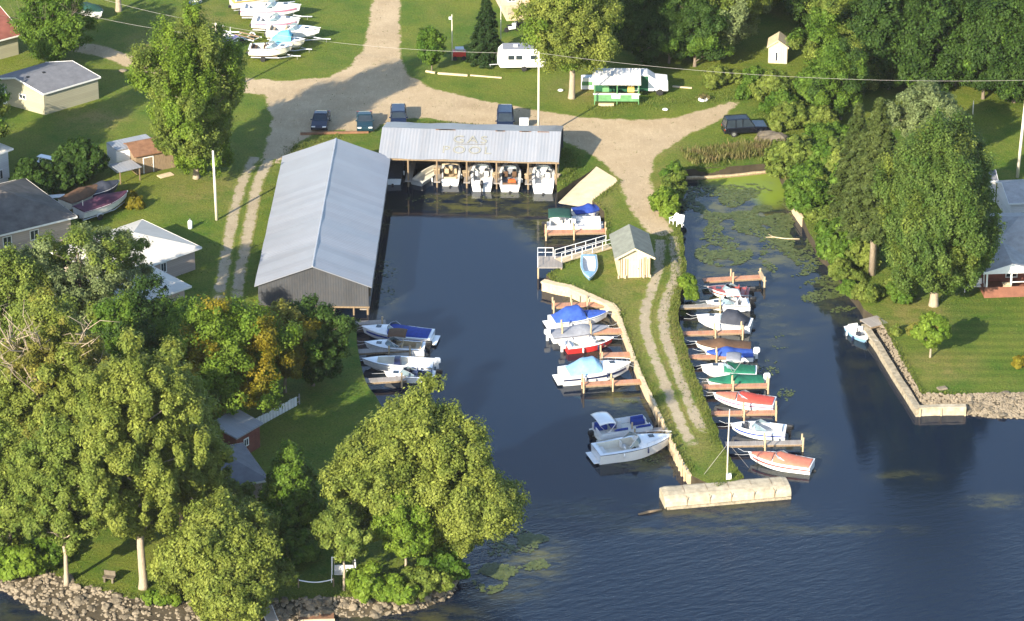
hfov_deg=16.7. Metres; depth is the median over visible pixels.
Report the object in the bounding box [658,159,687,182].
shrub
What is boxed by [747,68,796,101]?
shrub
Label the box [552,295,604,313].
dock
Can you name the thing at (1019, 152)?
utility pole
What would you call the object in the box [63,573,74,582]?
rock
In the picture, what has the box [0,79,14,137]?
tree
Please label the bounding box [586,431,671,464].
motorboat
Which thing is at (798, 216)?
sea wall
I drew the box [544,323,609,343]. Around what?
motorboat
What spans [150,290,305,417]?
tree
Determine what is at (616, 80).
market stall
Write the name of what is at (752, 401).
motorboat
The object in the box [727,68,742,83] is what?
shrub
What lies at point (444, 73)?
timber
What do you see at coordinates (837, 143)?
shrub
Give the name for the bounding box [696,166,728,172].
pond bank
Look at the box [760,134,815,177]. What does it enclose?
shrub
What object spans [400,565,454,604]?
shrub
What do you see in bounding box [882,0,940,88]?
tree
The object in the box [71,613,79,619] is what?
rock
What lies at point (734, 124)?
sports utility vehicle
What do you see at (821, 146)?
shrub
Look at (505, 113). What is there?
parked car
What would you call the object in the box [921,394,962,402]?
shore bank
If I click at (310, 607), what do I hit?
rock
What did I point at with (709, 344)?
motorboat
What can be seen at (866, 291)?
shrub
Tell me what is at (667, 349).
wheel track
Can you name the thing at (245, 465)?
cabin
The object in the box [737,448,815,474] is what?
motorboat
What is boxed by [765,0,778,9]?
tree
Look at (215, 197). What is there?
utility pole
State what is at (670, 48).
tree
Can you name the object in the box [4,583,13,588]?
rock
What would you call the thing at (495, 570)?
lily pads
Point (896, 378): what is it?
sea wall
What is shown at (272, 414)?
fence
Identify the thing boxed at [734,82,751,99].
shrub
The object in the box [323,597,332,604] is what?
rock
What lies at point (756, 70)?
shrub
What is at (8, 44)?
house
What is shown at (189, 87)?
tree
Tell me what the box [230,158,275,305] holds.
wheel track
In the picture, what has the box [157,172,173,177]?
timber
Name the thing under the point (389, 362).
fishing boat
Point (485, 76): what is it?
timber
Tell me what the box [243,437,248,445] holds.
window
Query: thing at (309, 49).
trailer
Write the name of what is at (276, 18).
motorboat
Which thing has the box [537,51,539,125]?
utility pole
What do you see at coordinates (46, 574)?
rock
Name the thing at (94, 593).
rubble
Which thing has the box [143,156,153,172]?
door
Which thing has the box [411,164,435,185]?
rowing boat
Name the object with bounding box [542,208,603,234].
pontoon boat
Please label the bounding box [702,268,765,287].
dock
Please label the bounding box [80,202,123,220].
trailer
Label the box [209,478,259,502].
shrub
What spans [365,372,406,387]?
dock
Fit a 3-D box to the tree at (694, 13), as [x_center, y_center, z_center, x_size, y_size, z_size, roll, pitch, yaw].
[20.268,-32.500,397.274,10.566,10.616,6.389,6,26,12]
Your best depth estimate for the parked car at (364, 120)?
381.62 m
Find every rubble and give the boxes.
[0,570,336,620]
[333,581,458,617]
[872,318,922,404]
[920,392,967,404]
[966,392,1023,418]
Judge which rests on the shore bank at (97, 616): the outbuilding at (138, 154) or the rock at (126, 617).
the rock at (126, 617)
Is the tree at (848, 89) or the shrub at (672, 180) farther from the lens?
the tree at (848, 89)
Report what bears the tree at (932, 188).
on the ground at (986, 336)
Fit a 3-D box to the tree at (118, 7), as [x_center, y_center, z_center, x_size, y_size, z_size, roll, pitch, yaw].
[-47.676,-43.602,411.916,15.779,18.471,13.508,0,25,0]
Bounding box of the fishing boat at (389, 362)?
[361,355,440,370]
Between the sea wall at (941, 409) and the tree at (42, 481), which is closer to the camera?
the tree at (42, 481)
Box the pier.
[659,476,791,509]
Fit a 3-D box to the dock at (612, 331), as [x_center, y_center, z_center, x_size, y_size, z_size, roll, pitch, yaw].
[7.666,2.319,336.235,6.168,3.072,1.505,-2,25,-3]
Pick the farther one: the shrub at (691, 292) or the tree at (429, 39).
the tree at (429, 39)
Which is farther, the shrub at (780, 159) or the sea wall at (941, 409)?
the shrub at (780, 159)
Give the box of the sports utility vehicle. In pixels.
[721,114,768,136]
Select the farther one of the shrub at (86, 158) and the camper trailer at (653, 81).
the camper trailer at (653, 81)
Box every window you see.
[0,169,3,179]
[2,235,11,247]
[19,93,25,99]
[29,229,38,240]
[160,262,166,271]
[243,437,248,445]
[1005,273,1017,277]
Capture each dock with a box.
[355,316,385,326]
[358,345,410,355]
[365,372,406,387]
[544,222,606,240]
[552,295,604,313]
[561,319,621,335]
[581,373,641,392]
[599,345,630,359]
[631,422,662,433]
[680,296,721,312]
[683,321,744,339]
[689,347,725,362]
[700,375,769,393]
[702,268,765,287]
[711,401,777,420]
[725,432,803,451]
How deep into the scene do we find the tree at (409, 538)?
286.81 m
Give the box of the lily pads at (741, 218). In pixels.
[679,183,856,312]
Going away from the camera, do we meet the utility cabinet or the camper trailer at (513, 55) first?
the utility cabinet
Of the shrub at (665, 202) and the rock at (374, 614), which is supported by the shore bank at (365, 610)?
the rock at (374, 614)
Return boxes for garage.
[0,61,100,114]
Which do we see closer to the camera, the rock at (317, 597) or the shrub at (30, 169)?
the rock at (317, 597)
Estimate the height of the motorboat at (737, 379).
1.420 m
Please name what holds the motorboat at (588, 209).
on the water
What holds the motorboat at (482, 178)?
on the water
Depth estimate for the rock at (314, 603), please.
287.96 m
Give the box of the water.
[0,163,1023,620]
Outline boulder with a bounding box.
[755,130,787,143]
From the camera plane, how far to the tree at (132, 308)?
317.87 m
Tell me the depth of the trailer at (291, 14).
412.93 m
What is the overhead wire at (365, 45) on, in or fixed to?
attached to the utility pole at (538, 118)
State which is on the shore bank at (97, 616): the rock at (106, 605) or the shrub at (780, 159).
the rock at (106, 605)
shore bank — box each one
[0,574,326,620]
[331,580,455,617]
[875,326,920,403]
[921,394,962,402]
[966,396,1023,417]
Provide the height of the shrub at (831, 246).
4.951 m
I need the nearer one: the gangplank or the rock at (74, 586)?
the gangplank
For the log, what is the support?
on the water
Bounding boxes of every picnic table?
[37,154,51,162]
[49,194,64,201]
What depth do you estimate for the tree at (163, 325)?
319.09 m
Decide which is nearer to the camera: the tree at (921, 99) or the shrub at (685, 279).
the shrub at (685, 279)
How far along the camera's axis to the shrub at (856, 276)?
345.11 m
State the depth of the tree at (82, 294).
324.44 m
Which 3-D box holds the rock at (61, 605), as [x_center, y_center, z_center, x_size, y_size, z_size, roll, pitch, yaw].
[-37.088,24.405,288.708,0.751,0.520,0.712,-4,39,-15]
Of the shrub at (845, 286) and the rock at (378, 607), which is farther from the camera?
the shrub at (845, 286)
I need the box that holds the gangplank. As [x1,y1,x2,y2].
[263,605,277,620]
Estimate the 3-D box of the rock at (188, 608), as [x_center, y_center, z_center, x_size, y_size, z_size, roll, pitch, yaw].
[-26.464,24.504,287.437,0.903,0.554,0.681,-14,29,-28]
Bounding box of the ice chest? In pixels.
[581,75,593,88]
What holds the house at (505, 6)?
on the ground at (986, 336)
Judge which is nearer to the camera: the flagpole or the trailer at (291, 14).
the flagpole
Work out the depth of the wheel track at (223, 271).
357.58 m
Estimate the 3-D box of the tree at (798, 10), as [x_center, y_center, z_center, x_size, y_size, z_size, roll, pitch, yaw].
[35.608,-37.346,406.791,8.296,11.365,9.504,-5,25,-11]
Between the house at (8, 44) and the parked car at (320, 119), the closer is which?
the parked car at (320, 119)
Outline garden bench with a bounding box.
[102,570,115,583]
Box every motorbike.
[504,21,519,32]
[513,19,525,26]
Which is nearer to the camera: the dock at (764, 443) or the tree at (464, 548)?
the tree at (464, 548)
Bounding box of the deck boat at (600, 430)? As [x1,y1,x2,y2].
[588,412,652,441]
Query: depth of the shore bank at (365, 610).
288.53 m
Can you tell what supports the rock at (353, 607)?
on the shore bank at (365, 610)
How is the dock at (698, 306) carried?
in the water
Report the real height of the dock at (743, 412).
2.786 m
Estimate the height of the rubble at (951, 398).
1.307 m
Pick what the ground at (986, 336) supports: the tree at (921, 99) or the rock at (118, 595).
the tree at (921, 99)
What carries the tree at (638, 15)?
on the ground at (986, 336)
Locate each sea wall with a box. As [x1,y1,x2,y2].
[541,279,619,320]
[616,312,645,393]
[643,384,691,483]
[686,171,765,179]
[791,208,802,226]
[861,324,921,416]
[918,404,965,416]
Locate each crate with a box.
[492,172,499,178]
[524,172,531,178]
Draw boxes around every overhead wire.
[230,27,490,52]
[542,53,1017,80]
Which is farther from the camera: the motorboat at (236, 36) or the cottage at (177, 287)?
the motorboat at (236, 36)
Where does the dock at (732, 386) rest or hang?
in the water
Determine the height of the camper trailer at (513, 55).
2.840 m
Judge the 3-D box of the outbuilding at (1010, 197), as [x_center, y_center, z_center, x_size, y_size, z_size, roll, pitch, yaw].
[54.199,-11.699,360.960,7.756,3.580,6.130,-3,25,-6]
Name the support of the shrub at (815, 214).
on the ground at (986, 336)
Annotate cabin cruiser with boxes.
[359,321,439,344]
[552,356,633,385]
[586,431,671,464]
[684,309,754,333]
[695,352,756,376]
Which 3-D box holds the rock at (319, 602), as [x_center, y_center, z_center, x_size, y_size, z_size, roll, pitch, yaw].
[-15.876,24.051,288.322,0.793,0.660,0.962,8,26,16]
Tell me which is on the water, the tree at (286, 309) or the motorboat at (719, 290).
the motorboat at (719, 290)
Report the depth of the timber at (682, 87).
393.27 m
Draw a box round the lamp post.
[449,17,452,60]
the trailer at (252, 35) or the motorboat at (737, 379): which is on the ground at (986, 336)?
the trailer at (252, 35)
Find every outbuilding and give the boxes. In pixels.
[106,134,175,183]
[995,179,1023,212]
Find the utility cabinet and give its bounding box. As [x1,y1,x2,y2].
[519,118,528,125]
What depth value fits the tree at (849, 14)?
396.83 m
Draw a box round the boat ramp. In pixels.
[558,167,616,205]
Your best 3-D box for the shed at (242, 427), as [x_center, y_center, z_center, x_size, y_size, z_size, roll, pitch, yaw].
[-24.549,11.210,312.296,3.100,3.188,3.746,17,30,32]
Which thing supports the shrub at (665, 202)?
on the ground at (986, 336)
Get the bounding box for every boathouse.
[254,138,389,314]
[379,122,562,190]
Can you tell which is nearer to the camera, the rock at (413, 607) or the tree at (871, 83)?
the rock at (413, 607)
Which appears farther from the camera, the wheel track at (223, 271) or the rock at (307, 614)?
the wheel track at (223, 271)
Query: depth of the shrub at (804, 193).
360.40 m
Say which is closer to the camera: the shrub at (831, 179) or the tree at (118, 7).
the shrub at (831, 179)
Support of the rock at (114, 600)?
on the shore bank at (97, 616)
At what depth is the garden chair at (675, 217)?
358.58 m
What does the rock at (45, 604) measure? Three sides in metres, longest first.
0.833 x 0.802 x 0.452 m
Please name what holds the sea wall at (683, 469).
on the ground at (986, 336)
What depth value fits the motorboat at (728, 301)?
341.63 m
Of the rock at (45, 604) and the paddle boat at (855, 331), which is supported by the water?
the paddle boat at (855, 331)
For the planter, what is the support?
on the ground at (986, 336)
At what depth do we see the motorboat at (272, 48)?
400.38 m
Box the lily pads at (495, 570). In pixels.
[472,528,550,593]
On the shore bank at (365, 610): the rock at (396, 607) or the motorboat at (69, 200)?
the rock at (396, 607)
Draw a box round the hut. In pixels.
[609,224,654,278]
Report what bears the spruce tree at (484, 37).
on the ground at (986, 336)
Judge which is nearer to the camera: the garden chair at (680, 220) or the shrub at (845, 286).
the shrub at (845, 286)
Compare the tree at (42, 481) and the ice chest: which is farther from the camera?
the ice chest
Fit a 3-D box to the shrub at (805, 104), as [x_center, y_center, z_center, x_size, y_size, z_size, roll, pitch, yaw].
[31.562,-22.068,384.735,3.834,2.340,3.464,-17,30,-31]
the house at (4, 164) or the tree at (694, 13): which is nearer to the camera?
the house at (4, 164)
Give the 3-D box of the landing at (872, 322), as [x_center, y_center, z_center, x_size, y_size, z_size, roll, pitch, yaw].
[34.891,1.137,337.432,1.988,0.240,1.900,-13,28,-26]
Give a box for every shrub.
[0,543,56,581]
[8,156,55,194]
[32,533,69,566]
[43,160,75,193]
[50,135,110,186]
[113,189,145,209]
[140,586,183,606]
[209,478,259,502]
[275,527,321,564]
[339,559,388,603]
[372,572,420,605]
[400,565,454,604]
[415,538,470,580]
[647,185,680,219]
[655,170,687,199]
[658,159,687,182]
[677,272,697,289]
[683,284,699,300]
[701,64,732,89]
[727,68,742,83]
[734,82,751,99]
[741,65,767,83]
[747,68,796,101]
[758,88,798,113]
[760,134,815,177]
[766,101,809,131]
[782,174,829,213]
[786,159,828,181]
[791,66,820,106]
[797,100,809,108]
[799,134,814,144]
[801,122,839,142]
[802,62,836,93]
[802,104,840,126]
[804,205,833,224]
[807,135,835,174]
[813,216,883,264]
[816,174,828,183]
[820,134,846,174]
[822,121,848,135]
[827,162,838,202]
[828,257,855,280]
[835,278,856,298]
[844,239,882,269]
[848,270,866,281]
[851,281,881,303]
[876,287,884,296]
[879,274,893,289]
[885,281,919,304]
[889,323,902,336]
[1011,354,1023,368]
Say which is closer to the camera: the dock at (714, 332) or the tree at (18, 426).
the tree at (18, 426)
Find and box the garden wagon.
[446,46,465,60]
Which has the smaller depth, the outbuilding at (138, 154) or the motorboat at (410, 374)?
the motorboat at (410, 374)
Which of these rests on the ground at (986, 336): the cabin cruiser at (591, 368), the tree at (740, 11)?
the tree at (740, 11)
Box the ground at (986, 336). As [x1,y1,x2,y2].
[0,0,1023,602]
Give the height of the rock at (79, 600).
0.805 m
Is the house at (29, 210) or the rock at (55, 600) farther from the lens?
the house at (29, 210)
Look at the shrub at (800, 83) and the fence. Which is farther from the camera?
the shrub at (800, 83)
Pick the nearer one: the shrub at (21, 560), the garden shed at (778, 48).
the shrub at (21, 560)
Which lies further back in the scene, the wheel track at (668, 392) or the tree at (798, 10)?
the tree at (798, 10)
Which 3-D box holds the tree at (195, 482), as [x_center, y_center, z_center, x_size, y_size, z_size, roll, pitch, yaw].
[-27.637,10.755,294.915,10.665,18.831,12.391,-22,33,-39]
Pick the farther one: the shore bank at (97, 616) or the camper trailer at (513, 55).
the camper trailer at (513, 55)
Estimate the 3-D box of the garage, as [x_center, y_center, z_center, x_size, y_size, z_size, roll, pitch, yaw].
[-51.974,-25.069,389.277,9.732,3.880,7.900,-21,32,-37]
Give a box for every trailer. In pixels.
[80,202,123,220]
[225,28,261,42]
[242,14,311,19]
[250,54,300,61]
[267,37,330,40]
[290,47,311,52]
[489,43,543,70]
[631,68,667,95]
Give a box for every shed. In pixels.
[217,409,262,452]
[767,31,788,63]
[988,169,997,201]
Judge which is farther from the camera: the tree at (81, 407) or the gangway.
the gangway
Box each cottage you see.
[52,219,201,279]
[76,265,191,334]
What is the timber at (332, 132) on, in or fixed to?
on the ground at (986, 336)
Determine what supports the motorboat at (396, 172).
on the water
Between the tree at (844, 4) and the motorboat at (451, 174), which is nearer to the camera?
the motorboat at (451, 174)
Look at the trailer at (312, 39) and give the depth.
406.25 m
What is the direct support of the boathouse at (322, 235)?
on the ground at (986, 336)
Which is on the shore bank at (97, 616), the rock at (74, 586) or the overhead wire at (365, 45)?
the rock at (74, 586)
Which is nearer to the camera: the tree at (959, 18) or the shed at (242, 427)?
the shed at (242, 427)
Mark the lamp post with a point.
(450, 18)
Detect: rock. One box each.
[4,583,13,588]
[26,596,31,603]
[33,580,42,585]
[41,602,50,606]
[42,572,51,577]
[52,598,58,603]
[53,609,61,616]
[58,602,66,608]
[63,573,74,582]
[69,583,80,590]
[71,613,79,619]
[74,595,84,605]
[87,605,95,611]
[101,602,110,609]
[110,597,122,603]
[112,593,122,597]
[122,614,130,619]
[184,606,191,611]
[277,607,284,613]
[281,596,288,602]
[299,611,312,616]
[306,604,314,610]
[312,599,317,607]
[313,595,321,599]
[316,599,322,606]
[322,608,333,613]
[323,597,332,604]
[349,603,357,611]
[370,609,381,618]
[373,604,382,611]
[382,602,387,607]
[393,605,399,610]
[409,604,418,609]
[418,596,430,601]
[433,591,443,595]
[975,406,982,411]
[997,412,1006,417]
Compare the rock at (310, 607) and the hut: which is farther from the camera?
the hut
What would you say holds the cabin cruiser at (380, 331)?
on the water
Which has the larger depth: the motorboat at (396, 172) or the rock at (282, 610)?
the motorboat at (396, 172)
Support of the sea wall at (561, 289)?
on the ground at (986, 336)
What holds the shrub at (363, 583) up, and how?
on the ground at (986, 336)
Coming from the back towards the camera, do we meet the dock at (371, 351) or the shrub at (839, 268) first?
the shrub at (839, 268)
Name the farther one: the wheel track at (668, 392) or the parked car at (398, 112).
the parked car at (398, 112)
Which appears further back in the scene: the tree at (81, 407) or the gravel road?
the gravel road
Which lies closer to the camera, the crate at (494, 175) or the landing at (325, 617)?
the landing at (325, 617)
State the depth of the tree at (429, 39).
395.62 m
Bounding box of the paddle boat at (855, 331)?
[844,323,877,342]
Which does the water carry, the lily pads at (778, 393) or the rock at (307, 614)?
the lily pads at (778, 393)
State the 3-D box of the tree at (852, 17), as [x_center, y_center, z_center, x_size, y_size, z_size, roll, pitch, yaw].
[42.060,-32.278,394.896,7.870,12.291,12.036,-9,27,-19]
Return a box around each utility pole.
[212,150,217,220]
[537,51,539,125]
[1016,108,1023,177]
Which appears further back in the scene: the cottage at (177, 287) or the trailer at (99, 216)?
the trailer at (99, 216)
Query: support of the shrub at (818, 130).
on the ground at (986, 336)
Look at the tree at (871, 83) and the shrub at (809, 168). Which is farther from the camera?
the tree at (871, 83)
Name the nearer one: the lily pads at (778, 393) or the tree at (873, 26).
the lily pads at (778, 393)
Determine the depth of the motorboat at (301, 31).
405.71 m
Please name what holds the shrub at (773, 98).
on the ground at (986, 336)
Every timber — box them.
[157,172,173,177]
[300,131,368,134]
[438,72,467,75]
[470,74,501,78]
[672,85,691,88]
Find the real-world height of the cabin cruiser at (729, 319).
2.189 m
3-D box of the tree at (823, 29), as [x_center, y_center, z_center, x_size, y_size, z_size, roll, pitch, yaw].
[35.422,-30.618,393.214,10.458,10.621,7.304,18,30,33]
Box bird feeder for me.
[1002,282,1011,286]
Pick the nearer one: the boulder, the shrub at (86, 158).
the shrub at (86, 158)
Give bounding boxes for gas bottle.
[188,219,192,228]
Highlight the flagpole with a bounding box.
[704,409,748,479]
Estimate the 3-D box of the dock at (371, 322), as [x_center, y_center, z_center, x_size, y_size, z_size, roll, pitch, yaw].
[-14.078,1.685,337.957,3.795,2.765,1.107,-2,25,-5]
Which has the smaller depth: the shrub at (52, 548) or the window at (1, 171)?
the shrub at (52, 548)
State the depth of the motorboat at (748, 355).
331.49 m
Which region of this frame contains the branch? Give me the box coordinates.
[771,235,799,239]
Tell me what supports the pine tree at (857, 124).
on the ground at (986, 336)
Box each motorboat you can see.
[58,184,97,209]
[72,190,127,217]
[82,2,102,17]
[93,180,119,196]
[223,33,238,43]
[228,0,277,8]
[238,0,300,15]
[246,40,292,55]
[249,12,299,28]
[264,22,320,37]
[270,30,304,47]
[360,328,431,355]
[372,366,442,382]
[387,160,404,185]
[441,161,461,187]
[470,162,493,193]
[499,163,522,193]
[531,164,554,194]
[543,305,611,328]
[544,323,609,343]
[571,203,599,215]
[685,338,752,350]
[694,346,759,362]
[695,288,756,311]
[696,373,770,383]
[701,283,756,298]
[703,390,778,409]
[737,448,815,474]
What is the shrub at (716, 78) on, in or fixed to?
on the ground at (986, 336)
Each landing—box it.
[298,578,334,620]
[860,315,887,328]
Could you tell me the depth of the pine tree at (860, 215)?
341.50 m
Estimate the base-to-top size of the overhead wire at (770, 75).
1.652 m
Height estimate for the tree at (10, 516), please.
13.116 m
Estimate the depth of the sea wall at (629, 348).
331.42 m
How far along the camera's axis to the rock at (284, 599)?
288.02 m
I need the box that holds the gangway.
[537,235,611,278]
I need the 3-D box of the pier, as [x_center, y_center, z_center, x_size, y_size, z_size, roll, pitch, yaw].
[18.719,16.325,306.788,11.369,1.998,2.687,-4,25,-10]
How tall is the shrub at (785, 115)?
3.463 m
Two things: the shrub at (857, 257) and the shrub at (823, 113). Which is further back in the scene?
the shrub at (823, 113)
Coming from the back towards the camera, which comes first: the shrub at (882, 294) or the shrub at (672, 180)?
the shrub at (672, 180)
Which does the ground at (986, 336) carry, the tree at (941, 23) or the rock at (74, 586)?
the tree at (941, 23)
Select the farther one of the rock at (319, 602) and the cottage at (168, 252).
the cottage at (168, 252)
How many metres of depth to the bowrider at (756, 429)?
317.14 m
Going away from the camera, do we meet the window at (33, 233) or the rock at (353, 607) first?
the rock at (353, 607)
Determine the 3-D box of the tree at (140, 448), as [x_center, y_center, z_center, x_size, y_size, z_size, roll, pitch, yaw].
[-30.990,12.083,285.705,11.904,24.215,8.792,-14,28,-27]
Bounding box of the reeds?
[679,134,787,180]
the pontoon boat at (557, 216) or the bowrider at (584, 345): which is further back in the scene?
the pontoon boat at (557, 216)
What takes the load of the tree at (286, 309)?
on the ground at (986, 336)
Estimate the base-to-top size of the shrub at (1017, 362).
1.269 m
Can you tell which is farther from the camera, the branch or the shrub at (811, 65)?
the shrub at (811, 65)
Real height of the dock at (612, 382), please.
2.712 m
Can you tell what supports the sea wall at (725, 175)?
on the ground at (986, 336)
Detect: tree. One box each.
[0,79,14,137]
[0,241,57,344]
[0,283,113,449]
[0,342,52,441]
[0,418,70,548]
[3,0,101,61]
[5,220,155,329]
[7,413,123,586]
[48,386,128,480]
[72,325,210,589]
[88,270,172,372]
[115,0,121,11]
[124,0,250,179]
[130,332,236,526]
[146,483,299,620]
[148,291,216,361]
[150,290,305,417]
[258,438,328,532]
[263,297,321,392]
[288,293,361,385]
[310,496,375,590]
[317,367,531,553]
[367,481,435,565]
[414,26,447,70]
[454,475,526,558]
[465,0,503,68]
[509,0,625,98]
[608,0,675,64]
[611,0,641,51]
[642,0,693,63]
[652,0,734,66]
[702,0,772,58]
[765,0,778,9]
[783,0,812,27]
[784,0,853,65]
[804,0,855,34]
[805,35,869,119]
[826,102,867,219]
[836,97,897,275]
[839,18,895,90]
[841,9,857,23]
[843,5,900,35]
[846,0,938,89]
[870,105,1007,307]
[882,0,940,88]
[886,77,965,137]
[895,0,982,91]
[905,311,951,357]
[932,1,970,85]
[954,0,1012,99]
[963,0,1023,102]
[975,0,1019,48]
[999,18,1023,98]
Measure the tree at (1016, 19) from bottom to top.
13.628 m
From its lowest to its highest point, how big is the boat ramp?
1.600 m
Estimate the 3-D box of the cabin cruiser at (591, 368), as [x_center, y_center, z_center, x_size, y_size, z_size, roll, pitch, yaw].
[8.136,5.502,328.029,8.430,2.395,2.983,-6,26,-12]
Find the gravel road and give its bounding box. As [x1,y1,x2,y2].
[71,0,740,239]
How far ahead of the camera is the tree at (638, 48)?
399.87 m
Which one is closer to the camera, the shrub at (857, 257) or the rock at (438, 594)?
the rock at (438, 594)
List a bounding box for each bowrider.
[559,333,622,353]
[718,419,793,439]
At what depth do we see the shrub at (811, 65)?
390.14 m
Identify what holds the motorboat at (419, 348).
on the water
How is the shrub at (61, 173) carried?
on the ground at (986, 336)
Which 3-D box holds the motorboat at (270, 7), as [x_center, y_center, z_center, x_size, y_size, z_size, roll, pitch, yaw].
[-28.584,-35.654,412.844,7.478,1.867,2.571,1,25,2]
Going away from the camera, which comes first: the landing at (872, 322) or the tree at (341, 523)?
the tree at (341, 523)
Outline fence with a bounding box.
[256,394,299,423]
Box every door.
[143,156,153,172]
[629,260,639,277]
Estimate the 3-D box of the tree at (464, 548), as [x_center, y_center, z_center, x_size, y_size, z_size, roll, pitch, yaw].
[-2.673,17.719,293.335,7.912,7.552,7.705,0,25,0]
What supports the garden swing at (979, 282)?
on the ground at (986, 336)
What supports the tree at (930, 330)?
on the ground at (986, 336)
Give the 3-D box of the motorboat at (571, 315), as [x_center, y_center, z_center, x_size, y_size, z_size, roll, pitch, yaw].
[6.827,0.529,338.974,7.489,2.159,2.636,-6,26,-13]
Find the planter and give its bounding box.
[695,92,710,101]
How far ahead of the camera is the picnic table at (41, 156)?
372.97 m
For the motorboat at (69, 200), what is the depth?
361.48 m
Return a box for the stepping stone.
[937,386,947,390]
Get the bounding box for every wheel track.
[211,157,261,300]
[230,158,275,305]
[638,240,698,447]
[656,236,709,433]
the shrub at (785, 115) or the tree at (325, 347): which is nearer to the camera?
the tree at (325, 347)
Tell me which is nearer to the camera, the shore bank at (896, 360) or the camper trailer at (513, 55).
the shore bank at (896, 360)
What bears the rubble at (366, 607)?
on the shore bank at (365, 610)
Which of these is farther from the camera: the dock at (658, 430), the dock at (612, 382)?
the dock at (612, 382)
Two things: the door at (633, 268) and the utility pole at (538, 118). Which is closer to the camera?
the door at (633, 268)
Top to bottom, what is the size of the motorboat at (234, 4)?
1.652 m
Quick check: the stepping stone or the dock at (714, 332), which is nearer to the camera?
the stepping stone
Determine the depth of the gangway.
350.42 m
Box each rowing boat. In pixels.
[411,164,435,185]
[580,254,597,280]
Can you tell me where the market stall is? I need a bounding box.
[592,68,640,105]
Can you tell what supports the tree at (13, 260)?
on the ground at (986, 336)
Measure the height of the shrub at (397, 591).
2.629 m
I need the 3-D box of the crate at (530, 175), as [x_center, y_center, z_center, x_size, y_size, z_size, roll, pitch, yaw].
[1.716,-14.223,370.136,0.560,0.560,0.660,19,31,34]
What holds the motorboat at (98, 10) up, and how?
on the ground at (986, 336)
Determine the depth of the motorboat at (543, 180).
370.73 m
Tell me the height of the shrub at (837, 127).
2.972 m
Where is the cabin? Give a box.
[191,443,266,499]
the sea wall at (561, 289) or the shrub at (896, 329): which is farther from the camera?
the sea wall at (561, 289)
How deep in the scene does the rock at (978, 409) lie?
321.44 m
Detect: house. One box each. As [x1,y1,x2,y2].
[0,6,19,58]
[0,143,13,182]
[0,178,76,250]
[496,0,529,20]
[979,212,1023,297]
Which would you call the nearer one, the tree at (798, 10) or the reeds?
the reeds
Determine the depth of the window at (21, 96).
386.78 m
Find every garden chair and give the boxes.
[669,213,678,223]
[676,214,683,226]
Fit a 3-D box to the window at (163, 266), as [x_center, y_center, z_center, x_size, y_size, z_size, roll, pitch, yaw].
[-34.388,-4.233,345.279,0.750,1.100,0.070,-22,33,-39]
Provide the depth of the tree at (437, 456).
285.93 m
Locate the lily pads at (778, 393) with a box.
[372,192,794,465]
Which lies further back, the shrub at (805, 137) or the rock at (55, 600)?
the shrub at (805, 137)
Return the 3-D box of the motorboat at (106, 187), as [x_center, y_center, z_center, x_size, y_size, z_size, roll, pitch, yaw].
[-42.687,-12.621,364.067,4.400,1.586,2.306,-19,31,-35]
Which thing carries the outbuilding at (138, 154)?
on the ground at (986, 336)
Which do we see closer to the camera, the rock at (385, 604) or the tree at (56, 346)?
the rock at (385, 604)
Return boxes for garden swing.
[331,557,355,582]
[964,274,984,292]
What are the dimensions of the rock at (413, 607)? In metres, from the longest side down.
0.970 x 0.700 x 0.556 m
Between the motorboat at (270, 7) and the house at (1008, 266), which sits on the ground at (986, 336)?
the house at (1008, 266)
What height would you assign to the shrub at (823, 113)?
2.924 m
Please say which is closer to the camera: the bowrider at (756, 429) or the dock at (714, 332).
the bowrider at (756, 429)
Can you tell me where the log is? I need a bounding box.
[638,508,662,514]
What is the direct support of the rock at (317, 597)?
on the shore bank at (97, 616)
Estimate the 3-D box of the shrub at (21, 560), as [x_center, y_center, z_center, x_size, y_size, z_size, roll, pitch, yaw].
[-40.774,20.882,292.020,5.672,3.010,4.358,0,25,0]
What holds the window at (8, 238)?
in the house at (29, 210)
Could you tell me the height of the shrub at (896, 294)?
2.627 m
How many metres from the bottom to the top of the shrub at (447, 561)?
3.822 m
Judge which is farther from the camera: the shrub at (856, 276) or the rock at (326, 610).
the shrub at (856, 276)
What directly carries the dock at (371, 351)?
in the water
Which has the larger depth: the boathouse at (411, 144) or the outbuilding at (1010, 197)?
the boathouse at (411, 144)
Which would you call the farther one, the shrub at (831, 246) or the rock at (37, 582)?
the shrub at (831, 246)
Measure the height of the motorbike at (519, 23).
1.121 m
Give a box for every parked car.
[310,110,330,129]
[355,111,373,130]
[389,103,407,121]
[495,104,514,124]
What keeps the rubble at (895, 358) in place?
on the shore bank at (896, 360)
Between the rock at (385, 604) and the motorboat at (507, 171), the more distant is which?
the motorboat at (507, 171)
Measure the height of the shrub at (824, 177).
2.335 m
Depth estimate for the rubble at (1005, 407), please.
321.93 m
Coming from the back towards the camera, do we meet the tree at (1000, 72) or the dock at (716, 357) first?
the tree at (1000, 72)

